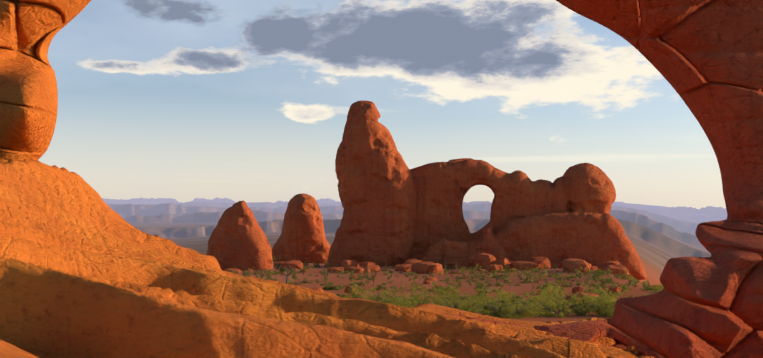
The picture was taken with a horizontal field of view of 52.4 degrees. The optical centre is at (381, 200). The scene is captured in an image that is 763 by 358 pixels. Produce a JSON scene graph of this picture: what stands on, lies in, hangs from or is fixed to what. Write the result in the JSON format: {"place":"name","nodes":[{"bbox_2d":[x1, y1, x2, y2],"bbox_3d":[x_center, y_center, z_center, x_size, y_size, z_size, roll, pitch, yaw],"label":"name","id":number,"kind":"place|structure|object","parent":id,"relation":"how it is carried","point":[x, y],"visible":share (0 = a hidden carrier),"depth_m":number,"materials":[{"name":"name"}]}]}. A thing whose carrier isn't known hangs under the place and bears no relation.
{"place":"outdoors","nodes":[
{"label":"outdoors","id":0,"kind":"place"},
{"bbox_2d":[38,0,725,208],"label":"sky","id":1,"kind":"structure","parent":0,"point":[183,101],"materials":[{"name":"blue"}]},
{"bbox_2d":[106,201,726,322],"bbox_3d":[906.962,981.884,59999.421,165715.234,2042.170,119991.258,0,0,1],"label":"terrain","id":2,"kind":"structure","parent":0,"point":[659,237],"depth_m":2105.41,"materials":[{"name":"brown soil"}]},
{"bbox_2d":[0,0,141,231],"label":"rock pillar","id":3,"kind":"structure","parent":2,"relation":"on","point":[29,29],"depth_m":27.64,"materials":[{"name":"stone"}]},
{"bbox_2d":[102,197,334,202],"bbox_3d":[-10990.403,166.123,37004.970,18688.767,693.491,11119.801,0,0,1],"label":"distant mesa","id":4,"kind":"structure","parent":2,"relation":"on","point":[152,200],"depth_m":37687.61,"materials":[{"name":"purple stone"}]},
{"bbox_2d":[206,200,272,270],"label":"spire","id":5,"kind":"structure","parent":2,"relation":"on","point":[238,239],"depth_m":258.12,"materials":[{"name":"stone"}]},
{"bbox_2d":[280,264,296,283],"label":"tree","id":6,"kind":"object","parent":2,"relation":"on","point":[283,270],"visible":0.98,"depth_m":150.15,"materials":[{"name":"green plant"}]},
{"bbox_2d":[272,193,329,263],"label":"rock spire","id":7,"kind":"structure","parent":2,"relation":"on","point":[301,238],"depth_m":336.66,"materials":[{"name":"stone"}]},
{"bbox_2d":[0,159,653,357],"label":"rock slope","id":8,"kind":"structure","parent":2,"relation":"on","point":[86,271],"depth_m":17.38,"materials":[{"name":"stone"}]},
{"bbox_2d":[228,256,645,284],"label":"scrub","id":9,"kind":"object","parent":2,"relation":"on","point":[597,275],"visible":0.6,"depth_m":195.37,"materials":[{"name":"green plant"}]},
{"bbox_2d":[224,253,651,311],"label":"talus boulders","id":10,"kind":"object","parent":2,"relation":"on","point":[489,261],"visible":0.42,"depth_m":242.77,"materials":[{"name":"stone"}]},
{"bbox_2d":[257,275,663,301],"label":"scrub","id":11,"kind":"object","parent":2,"relation":"on","point":[596,289],"visible":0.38,"depth_m":120.42,"materials":[{"name":"green plant"}]},
{"bbox_2d":[327,100,646,279],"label":"rock arch","id":12,"kind":"structure","parent":2,"relation":"on","point":[397,211],"depth_m":288.88,"materials":[{"name":"stone"}]},
{"bbox_2d":[347,285,652,318],"bbox_3d":[4.534,8.583,66.732,51.260,4.319,29.105,0,0,1],"label":"scrub","id":13,"kind":"object","parent":2,"relation":"on","point":[501,306],"visible":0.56,"depth_m":58.66,"materials":[{"name":"green plant"}]},
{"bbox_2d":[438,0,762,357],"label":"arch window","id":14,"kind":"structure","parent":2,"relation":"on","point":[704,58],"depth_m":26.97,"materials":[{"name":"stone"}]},
{"bbox_2d":[669,206,726,216],"bbox_3d":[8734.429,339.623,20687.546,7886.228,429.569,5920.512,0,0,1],"label":"mesa buttes","id":15,"kind":"object","parent":2,"relation":"on","point":[716,211],"visible":0.08,"depth_m":20741.69,"materials":[{"name":"purple stone"}]}
]}

